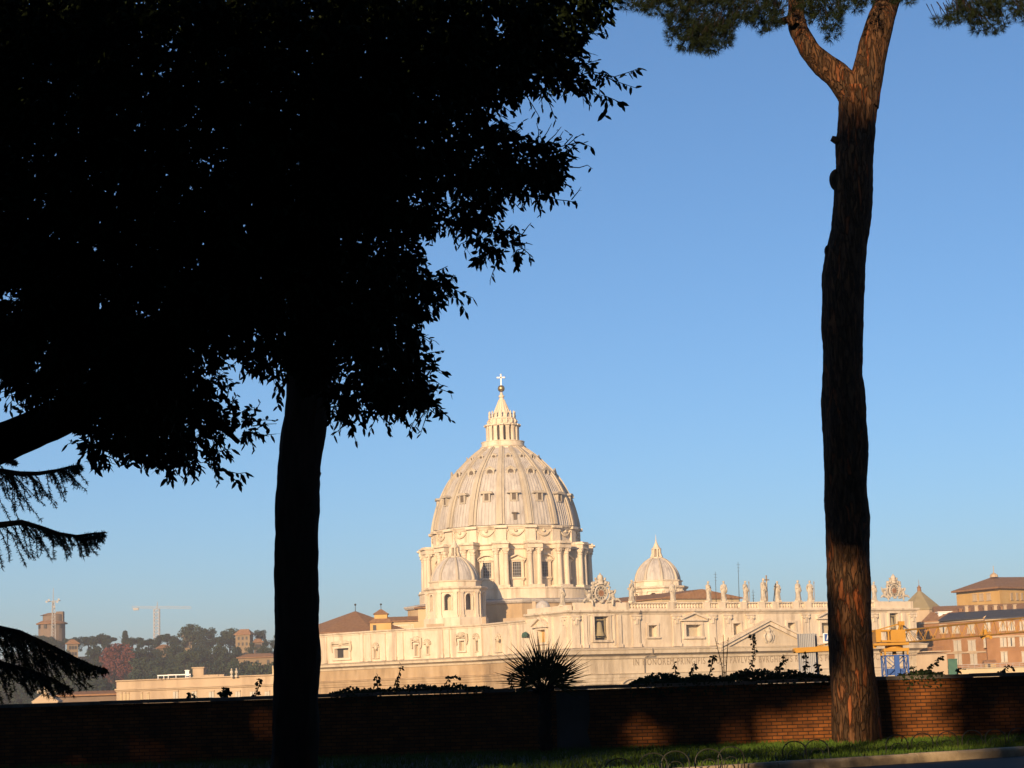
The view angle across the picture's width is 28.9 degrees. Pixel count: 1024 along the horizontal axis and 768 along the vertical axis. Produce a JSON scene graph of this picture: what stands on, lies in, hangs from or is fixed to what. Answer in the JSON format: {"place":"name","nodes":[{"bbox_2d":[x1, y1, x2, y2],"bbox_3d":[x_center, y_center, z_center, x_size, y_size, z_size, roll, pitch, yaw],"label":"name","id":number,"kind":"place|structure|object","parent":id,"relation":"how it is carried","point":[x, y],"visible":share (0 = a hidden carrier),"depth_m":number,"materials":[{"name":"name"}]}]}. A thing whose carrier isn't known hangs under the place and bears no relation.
{"place":"outdoors","nodes":[
{"label":"outdoors","id":0,"kind":"place"},
{"bbox_2d":[56,690,115,704],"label":"orange roofed shed","id":1,"kind":"structure","parent":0,"point":[91,696],"depth_m":430.07,"materials":[{"name":"stone"}]},
{"bbox_2d":[0,652,272,702],"bbox_3d":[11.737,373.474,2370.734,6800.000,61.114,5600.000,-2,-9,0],"label":"ground","id":2,"kind":"structure","parent":0,"point":[83,658],"depth_m":1047.56,"materials":[{"name":"green plant"}]},
{"bbox_2d":[0,676,22,703],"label":"broadleaf tree","id":3,"kind":"object","parent":2,"relation":"on","point":[5,697],"visible":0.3,"depth_m":832.32,"materials":[{"name":"green plant"}]},
{"bbox_2d":[8,677,36,703],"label":"broadleaf tree","id":4,"kind":"object","parent":2,"relation":"on","point":[20,689],"visible":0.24,"depth_m":830.28,"materials":[{"name":"green plant"}]},
{"bbox_2d":[23,674,49,703],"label":"broadleaf tree","id":5,"kind":"object","parent":2,"relation":"on","point":[30,700],"visible":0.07,"depth_m":826.22,"materials":[{"name":"green plant"}]},
{"bbox_2d":[32,689,62,702],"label":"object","id":6,"kind":"object","parent":2,"relation":"on","point":[40,699],"visible":0.2,"depth_m":373.75,"materials":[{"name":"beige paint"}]},
{"bbox_2d":[36,611,67,650],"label":"round tower","id":7,"kind":"structure","parent":2,"relation":"on","point":[44,627],"depth_m":1108.65,"materials":[{"name":"stone"}]},
{"bbox_2d":[46,588,60,639],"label":"aerial mast","id":8,"kind":"object","parent":2,"relation":"on","point":[52,621],"visible":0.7,"depth_m":1084.68,"materials":[{"name":"metal"}]},
{"bbox_2d":[65,639,79,657],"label":"villa","id":9,"kind":"object","parent":2,"relation":"on","point":[72,645],"visible":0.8,"depth_m":1030.91,"materials":[{"name":"paint"}]},
{"bbox_2d":[66,675,96,691],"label":"broadleaf tree","id":10,"kind":"object","parent":2,"relation":"on","point":[75,687],"visible":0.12,"depth_m":816.32,"materials":[{"name":"green plant"}]},
{"bbox_2d":[78,636,99,647],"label":"umbrella pine","id":11,"kind":"object","parent":2,"relation":"on","point":[84,641],"visible":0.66,"depth_m":1107.53,"materials":[{"name":"green plant"}]},
{"bbox_2d":[85,646,108,666],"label":"broadleaf tree","id":12,"kind":"object","parent":2,"relation":"on","point":[94,653],"visible":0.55,"depth_m":981.19,"materials":[{"name":"green plant"}]},
{"bbox_2d":[82,676,115,690],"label":"broadleaf tree","id":13,"kind":"object","parent":2,"relation":"on","point":[102,684],"visible":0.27,"depth_m":813.21,"materials":[{"name":"green plant"}]},
{"bbox_2d":[91,633,116,644],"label":"umbrella pine","id":14,"kind":"object","parent":2,"relation":"on","point":[100,636],"visible":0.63,"depth_m":1110.12,"materials":[{"name":"green plant"}]},
{"bbox_2d":[102,658,130,686],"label":"broadleaf tree","id":15,"kind":"object","parent":2,"relation":"on","point":[111,667],"visible":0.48,"depth_m":919.51,"materials":[{"name":"red plant"}]},
{"bbox_2d":[98,643,135,680],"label":"broadleaf tree","id":16,"kind":"object","parent":2,"relation":"on","point":[115,652],"visible":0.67,"depth_m":949.05,"materials":[{"name":"red plant"}]},
{"bbox_2d":[124,670,145,679],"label":"broadleaf tree","id":17,"kind":"object","parent":2,"relation":"on","point":[135,675],"visible":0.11,"depth_m":868.32,"materials":[{"name":"green plant"}]},
{"bbox_2d":[127,648,148,665],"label":"umbrella pine","id":18,"kind":"object","parent":2,"relation":"on","point":[142,653],"visible":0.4,"depth_m":980.25,"materials":[{"name":"green plant"}]},
{"bbox_2d":[124,656,155,679],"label":"broadleaf tree","id":19,"kind":"object","parent":2,"relation":"on","point":[141,663],"visible":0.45,"depth_m":919.05,"materials":[{"name":"green plant"}]},
{"bbox_2d":[134,640,148,651],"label":"broadleaf tree","id":20,"kind":"object","parent":2,"relation":"on","point":[141,644],"visible":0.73,"depth_m":1070.81,"materials":[{"name":"green plant"}]},
{"bbox_2d":[142,670,166,678],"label":"broadleaf tree","id":21,"kind":"object","parent":2,"relation":"on","point":[155,673],"visible":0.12,"depth_m":839.42,"materials":[{"name":"green plant"}]},
{"bbox_2d":[148,639,160,651],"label":"broadleaf tree","id":22,"kind":"object","parent":2,"relation":"on","point":[156,643],"visible":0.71,"depth_m":1075.83,"materials":[{"name":"green plant"}]},
{"bbox_2d":[147,649,164,660],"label":"broadleaf tree","id":23,"kind":"object","parent":2,"relation":"on","point":[156,654],"visible":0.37,"depth_m":986.67,"materials":[{"name":"green plant"}]},
{"bbox_2d":[143,657,175,674],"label":"broadleaf tree","id":24,"kind":"object","parent":2,"relation":"on","point":[162,663],"visible":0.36,"depth_m":919.69,"materials":[{"name":"green plant"}]},
{"bbox_2d":[132,602,191,639],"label":"distant crane","id":25,"kind":"object","parent":2,"relation":"on","point":[154,623],"visible":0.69,"depth_m":1492.55,"materials":[{"name":"grey metal"}]},
{"bbox_2d":[152,666,180,677],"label":"broadleaf tree","id":26,"kind":"object","parent":2,"relation":"on","point":[168,671],"visible":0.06,"depth_m":870.42,"materials":[{"name":"green plant"}]},
{"bbox_2d":[153,634,180,644],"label":"umbrella pine","id":27,"kind":"object","parent":2,"relation":"on","point":[165,638],"visible":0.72,"depth_m":1111.64,"materials":[{"name":"green plant"}]},
{"bbox_2d":[163,649,179,668],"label":"broadleaf tree","id":28,"kind":"object","parent":2,"relation":"on","point":[171,653],"visible":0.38,"depth_m":984.62,"materials":[{"name":"green plant"}]},
{"bbox_2d":[163,643,184,667],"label":"broadleaf tree","id":29,"kind":"object","parent":2,"relation":"on","point":[176,648],"visible":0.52,"depth_m":990.00,"materials":[{"name":"green plant"}]},
{"bbox_2d":[170,669,192,677],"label":"broadleaf tree","id":30,"kind":"object","parent":2,"relation":"on","point":[179,672],"visible":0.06,"depth_m":841.82,"materials":[{"name":"green plant"}]},
{"bbox_2d":[173,649,202,671],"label":"broadleaf tree","id":31,"kind":"object","parent":2,"relation":"on","point":[183,659],"visible":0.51,"depth_m":951.84,"materials":[{"name":"green plant"}]},
{"bbox_2d":[177,624,201,649],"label":"broadleaf tree","id":32,"kind":"object","parent":2,"relation":"on","point":[186,632],"visible":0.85,"depth_m":1119.24,"materials":[{"name":"green plant"}]},
{"bbox_2d":[187,646,211,663],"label":"broadleaf tree","id":33,"kind":"object","parent":2,"relation":"on","point":[205,655],"visible":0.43,"depth_m":969.83,"materials":[{"name":"green plant"}]},
{"bbox_2d":[186,661,213,674],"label":"broadleaf tree","id":34,"kind":"object","parent":2,"relation":"on","point":[208,669],"visible":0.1,"depth_m":889.97,"materials":[{"name":"green plant"}]},
{"bbox_2d":[196,627,217,650],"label":"broadleaf tree","id":35,"kind":"object","parent":2,"relation":"on","point":[206,636],"visible":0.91,"depth_m":1110.34,"materials":[{"name":"green plant"}]},
{"bbox_2d":[200,644,228,666],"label":"broadleaf tree","id":36,"kind":"object","parent":2,"relation":"on","point":[220,652],"visible":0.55,"depth_m":969.34,"materials":[{"name":"green plant"}]},
{"bbox_2d":[211,659,228,674],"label":"broadleaf tree","id":37,"kind":"object","parent":2,"relation":"on","point":[216,664],"visible":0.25,"depth_m":908.17,"materials":[{"name":"green plant"}]},
{"bbox_2d":[211,636,231,644],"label":"umbrella pine","id":38,"kind":"object","parent":2,"relation":"on","point":[216,639],"visible":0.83,"depth_m":1111.64,"materials":[{"name":"green plant"}]},
{"bbox_2d":[219,656,237,675],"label":"broadleaf tree","id":39,"kind":"object","parent":2,"relation":"on","point":[225,668],"visible":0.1,"depth_m":892.48,"materials":[{"name":"green plant"}]},
{"bbox_2d":[220,627,238,652],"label":"broadleaf tree","id":40,"kind":"object","parent":2,"relation":"on","point":[229,634],"visible":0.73,"depth_m":1120.38,"materials":[{"name":"green plant"}]},
{"bbox_2d":[224,646,241,662],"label":"broadleaf tree","id":41,"kind":"object","parent":2,"relation":"on","point":[236,651],"visible":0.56,"depth_m":989.56,"materials":[{"name":"green plant"}]},
{"bbox_2d":[234,629,254,652],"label":"villa","id":42,"kind":"object","parent":2,"relation":"on","point":[244,638],"visible":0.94,"depth_m":1099.63,"materials":[{"name":"paint"}]},
{"bbox_2d":[228,660,263,673],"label":"broadleaf tree","id":43,"kind":"object","parent":2,"relation":"on","point":[243,669],"visible":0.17,"depth_m":829.50,"materials":[{"name":"green plant"}]},
{"bbox_2d":[236,653,272,668],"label":"villa","id":44,"kind":"object","parent":2,"relation":"on","point":[263,658],"visible":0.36,"depth_m":847.63,"materials":[{"name":"paint"}]},
{"bbox_2d":[245,661,272,674],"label":"broadleaf tree","id":45,"kind":"object","parent":2,"relation":"on","point":[260,669],"visible":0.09,"depth_m":826.20,"materials":[{"name":"green plant"}]},
{"bbox_2d":[253,630,269,646],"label":"broadleaf tree","id":46,"kind":"object","parent":2,"relation":"on","point":[261,635],"visible":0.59,"depth_m":1110.29,"materials":[{"name":"green plant"}]},
{"bbox_2d":[257,644,272,652],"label":"broadleaf tree","id":47,"kind":"object","parent":2,"relation":"on","point":[263,649],"visible":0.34,"depth_m":989.75,"materials":[{"name":"green plant"}]},
{"bbox_2d":[0,0,646,491],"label":"evergreen oak","id":48,"kind":"object","parent":2,"relation":"on","point":[310,174],"visible":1,"depth_m":11.14,"materials":[{"name":"green plant"}]},
{"bbox_2d":[319,604,403,633],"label":"octagonal building","id":49,"kind":"structure","parent":2,"relation":"on","point":[355,621],"depth_m":622.79,"materials":[{"name":"paint"}]},
{"bbox_2d":[369,603,393,630],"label":"roof turret","id":50,"kind":"object","parent":2,"relation":"on","point":[381,620],"visible":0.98,"depth_m":603.02,"materials":[{"name":"paint"}]},
{"bbox_2d":[373,616,417,628],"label":"long tiled building","id":51,"kind":"structure","parent":2,"relation":"on","point":[405,622],"depth_m":634.00,"materials":[{"name":"paint"}]},
{"bbox_2d":[414,606,425,627],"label":"corner block","id":52,"kind":"structure","parent":2,"relation":"on","point":[421,613],"depth_m":624.35,"materials":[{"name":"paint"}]},
{"bbox_2d":[0,672,1023,767],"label":"brick wall","id":53,"kind":"structure","parent":2,"relation":"on","point":[159,730],"depth_m":49.79,"materials":[{"name":"brick"}]},
{"bbox_2d":[217,687,232,696],"bbox_3d":[-7.233,7.828,50.053,0.275,0.383,0.455,-7,-10,30],"label":"climbing shoot","id":54,"kind":"object","parent":53,"relation":"on","point":[226,692],"visible":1,"depth_m":50.05,"materials":[{"name":"green plant"}]},
{"bbox_2d":[329,682,493,705],"bbox_3d":[-2.550,7.846,50.043,4.221,0.576,1.009,-2,-9,0],"label":"hedge","id":55,"kind":"object","parent":53,"relation":"on","point":[423,687],"visible":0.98,"depth_m":49.91,"materials":[{"name":"green plant"}]},
{"bbox_2d":[705,655,717,680],"bbox_3d":[5.026,7.197,50.040,0.387,0.713,0.309,5,-12,-38],"label":"climbing shoot","id":56,"kind":"object","parent":53,"relation":"on","point":[714,659],"visible":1,"depth_m":50.02,"materials":[{"name":"green plant"}]},
{"bbox_2d":[629,668,830,697],"bbox_3d":[5.513,7.524,50.072,5.189,0.660,1.058,-2,-9,0],"label":"ivy","id":57,"kind":"object","parent":53,"relation":"attached to","point":[754,675],"visible":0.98,"depth_m":49.89,"materials":[{"name":"green plant"}]},
{"bbox_2d":[742,634,757,680],"bbox_3d":[5.994,6.936,50.082,0.470,1.234,0.303,-2,-9,0],"label":"climbing shoot","id":58,"kind":"object","parent":53,"relation":"on","point":[753,638],"visible":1,"depth_m":50.09,"materials":[{"name":"green plant"}]},
{"bbox_2d":[771,655,787,678],"bbox_3d":[6.744,7.183,50.123,0.508,0.700,0.242,-2,-9,3],"label":"climbing shoot","id":59,"kind":"object","parent":53,"relation":"on","point":[779,668],"visible":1,"depth_m":50.10,"materials":[{"name":"green plant"}]},
{"bbox_2d":[897,669,944,689],"bbox_3d":[10.357,7.459,50.090,1.267,0.529,0.870,-2,-9,0],"label":"ivy","id":60,"kind":"object","parent":53,"relation":"on","point":[921,672],"visible":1,"depth_m":49.87,"materials":[{"name":"green plant"}]},
{"bbox_2d":[924,656,943,674],"bbox_3d":[10.613,7.135,50.099,0.600,0.516,0.288,-2,-9,0],"label":"climbing shoot","id":61,"kind":"object","parent":53,"relation":"on","point":[929,667],"visible":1,"depth_m":50.10,"materials":[{"name":"green plant"}]},
{"bbox_2d":[318,374,928,697],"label":"basilica","id":62,"kind":"structure","parent":2,"relation":"on","point":[506,555],"depth_m":562.95,"materials":[{"name":"stone"}]},
{"bbox_2d":[331,640,351,660],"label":"window","id":63,"kind":"structure","parent":62,"relation":"in","point":[344,653],"depth_m":573.50,"materials":[{"name":"stone"}]},
{"bbox_2d":[410,636,421,657],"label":"window","id":64,"kind":"structure","parent":62,"relation":"in","point":[415,639],"depth_m":553.96,"materials":[{"name":"stone"}]},
{"bbox_2d":[454,632,467,652],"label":"window","id":65,"kind":"structure","parent":62,"relation":"in","point":[461,634],"depth_m":544.44,"materials":[{"name":"stone"}]},
{"bbox_2d":[530,617,548,644],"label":"window","id":66,"kind":"structure","parent":62,"relation":"in","point":[539,623],"depth_m":513.96,"materials":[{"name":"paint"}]},
{"bbox_2d":[559,585,565,606],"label":"statue","id":67,"kind":"object","parent":62,"relation":"on","point":[562,596],"visible":1,"depth_m":506.70,"materials":[{"name":"stone"}]},
{"bbox_2d":[587,613,615,645],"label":"window","id":68,"kind":"structure","parent":62,"relation":"in","point":[598,623],"depth_m":507.73,"materials":[{"name":"stone"}]},
{"bbox_2d":[628,580,635,601],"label":"statue","id":69,"kind":"object","parent":62,"relation":"on","point":[631,587],"visible":1,"depth_m":513.78,"materials":[{"name":"stone"}]},
{"bbox_2d":[646,623,660,638],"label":"window","id":70,"kind":"structure","parent":62,"relation":"in","point":[649,629],"depth_m":515.34,"materials":[{"name":"stone"}]},
{"bbox_2d":[669,581,676,601],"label":"statue","id":71,"kind":"object","parent":62,"relation":"on","point":[672,590],"visible":1,"depth_m":520.30,"materials":[{"name":"stone"}]},
{"bbox_2d":[680,612,707,638],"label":"window","id":72,"kind":"structure","parent":62,"relation":"in","point":[689,628],"depth_m":521.93,"materials":[{"name":"stone"}]},
{"bbox_2d":[705,581,712,601],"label":"statue","id":73,"kind":"object","parent":62,"relation":"on","point":[708,592],"visible":1,"depth_m":526.03,"materials":[{"name":"stone"}]},
{"bbox_2d":[720,581,727,601],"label":"statue","id":74,"kind":"object","parent":62,"relation":"on","point":[723,588],"visible":1,"depth_m":528.60,"materials":[{"name":"stone"}]},
{"bbox_2d":[731,621,742,636],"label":"window","id":75,"kind":"structure","parent":62,"relation":"in","point":[734,626],"depth_m":529.11,"materials":[{"name":"stone"}]},
{"bbox_2d":[742,581,749,601],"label":"statue","id":76,"kind":"object","parent":62,"relation":"on","point":[746,598],"visible":1,"depth_m":532.18,"materials":[{"name":"stone"}]},
{"bbox_2d":[760,575,768,601],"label":"statue","id":77,"kind":"object","parent":62,"relation":"on","point":[764,591],"visible":1,"depth_m":535.24,"materials":[{"name":"stone"}]},
{"bbox_2d":[773,581,781,601],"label":"statue","id":78,"kind":"object","parent":62,"relation":"on","point":[777,591],"visible":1,"depth_m":537.51,"materials":[{"name":"stone"}]},
{"bbox_2d":[794,580,801,601],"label":"statue","id":79,"kind":"object","parent":62,"relation":"on","point":[798,590],"visible":1,"depth_m":541.09,"materials":[{"name":"stone"}]},
{"bbox_2d":[806,580,814,601],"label":"statue","id":80,"kind":"object","parent":62,"relation":"on","point":[809,589],"visible":1,"depth_m":543.25,"materials":[{"name":"stone"}]},
{"bbox_2d":[816,611,827,635],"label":"window","id":81,"kind":"structure","parent":62,"relation":"in","point":[823,624],"depth_m":543.38,"materials":[{"name":"stone"}]},
{"bbox_2d":[871,582,877,600],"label":"statue","id":82,"kind":"object","parent":62,"relation":"on","point":[874,591],"visible":1,"depth_m":554.57,"materials":[{"name":"stone"}]},
{"bbox_2d":[887,611,899,629],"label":"window","id":83,"kind":"structure","parent":62,"relation":"in","point":[891,614],"depth_m":556.67,"materials":[{"name":"stone"}]},
{"bbox_2d":[678,746,1023,767],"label":"kerb","id":84,"kind":"structure","parent":2,"relation":"on","point":[861,761],"depth_m":37.95,"materials":[{"name":"stone"}]},
{"bbox_2d":[792,617,1023,679],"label":"tower crane","id":85,"kind":"object","parent":2,"relation":"on","point":[894,642],"visible":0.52,"depth_m":167.95,"materials":[{"name":"yellow paint"}]},
{"bbox_2d":[916,604,1023,674],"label":"brick palace","id":86,"kind":"structure","parent":2,"relation":"on","point":[1008,649],"depth_m":575.57,"materials":[{"name":"brick"}]},
{"bbox_2d":[952,639,962,651],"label":"window","id":87,"kind":"structure","parent":86,"relation":"in","point":[957,643],"depth_m":580.69,"materials":[{"name":"beige glass"}]},
{"bbox_2d":[967,639,975,651],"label":"window","id":88,"kind":"structure","parent":86,"relation":"in","point":[971,644],"depth_m":576.38,"materials":[{"name":"beige glass"}]},
{"bbox_2d":[1000,651,1008,662],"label":"window","id":89,"kind":"structure","parent":86,"relation":"in","point":[1004,656],"depth_m":568.21,"materials":[{"name":"beige glass"}]},
{"bbox_2d":[932,603,1023,617],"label":"tiled wing","id":90,"kind":"structure","parent":2,"relation":"on","point":[959,608],"depth_m":603.86,"materials":[{"name":"tile"}]},
{"bbox_2d":[114,666,273,702],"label":"terraced building","id":91,"kind":"structure","parent":0,"point":[200,683],"depth_m":417.65,"materials":[{"name":"beige paint"}]},
{"bbox_2d":[0,0,1023,658],"label":"sky","id":92,"kind":"structure","parent":0,"point":[659,349],"materials":[{"name":"blue"}]},
{"bbox_2d":[0,732,1023,767],"bbox_3d":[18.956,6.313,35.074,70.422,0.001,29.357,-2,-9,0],"label":"verge","id":93,"kind":"structure","parent":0,"point":[377,763],"depth_m":43.74,"materials":[{"name":"green plant"}]},
{"bbox_2d":[0,459,109,704],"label":"cedar","id":94,"kind":"object","parent":93,"relation":"on","point":[20,640],"visible":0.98,"depth_m":27.95,"materials":[{"name":"green plant"}]},
{"bbox_2d":[270,21,355,767],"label":"tree trunk","id":95,"kind":"object","parent":93,"relation":"on","point":[296,668],"visible":0.49,"depth_m":33.61,"materials":[{"name":"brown wood"}]},
{"bbox_2d":[493,631,590,752],"bbox_3d":[0.777,7.468,48.047,2.490,3.245,1.108,-2,-9,0],"label":"fan palm","id":96,"kind":"object","parent":93,"relation":"on","point":[557,674],"visible":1,"depth_m":47.91,"materials":[{"name":"plant"}]},
{"bbox_2d":[695,748,722,767],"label":"border hoop","id":97,"kind":"object","parent":93,"relation":"on","point":[710,759],"visible":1,"depth_m":34.55,"materials":[{"name":"paint"}]},
{"bbox_2d":[717,746,744,767],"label":"border hoop","id":98,"kind":"object","parent":93,"relation":"on","point":[731,756],"visible":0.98,"depth_m":35.37,"materials":[{"name":"paint"}]},
{"bbox_2d":[612,0,1023,743],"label":"stone pine","id":99,"kind":"object","parent":93,"relation":"on","point":[856,712],"visible":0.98,"depth_m":49.37,"materials":[{"name":"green plant"}]},
{"bbox_2d":[908,579,938,621],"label":"polygonal building","id":100,"kind":"structure","parent":0,"point":[922,601],"depth_m":646.14,"materials":[{"name":"beige paint"}]},
{"bbox_2d":[847,756,1023,767],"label":"road","id":101,"kind":"structure","parent":0,"point":[1010,762],"depth_m":37.20,"materials":[{"name":"grey asphalt"}]},
{"bbox_2d":[909,653,1023,676],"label":"terrace wall","id":102,"kind":"structure","parent":0,"point":[924,661],"depth_m":507.05,"materials":[{"name":"beige paint"}]},
{"bbox_2d":[948,659,957,674],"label":"green door","id":103,"kind":"structure","parent":102,"relation":"in","point":[952,663],"depth_m":506.24,"materials":[{"name":"green metal"}]},
{"bbox_2d":[951,566,1023,605],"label":"ochre palace block","id":104,"kind":"structure","parent":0,"point":[994,588],"depth_m":617.03,"materials":[{"name":"paint"}]},
{"bbox_2d":[982,660,996,667],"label":"ochre shed","id":105,"kind":"structure","parent":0,"point":[986,663],"depth_m":505.55,"materials":[{"name":"paint"}]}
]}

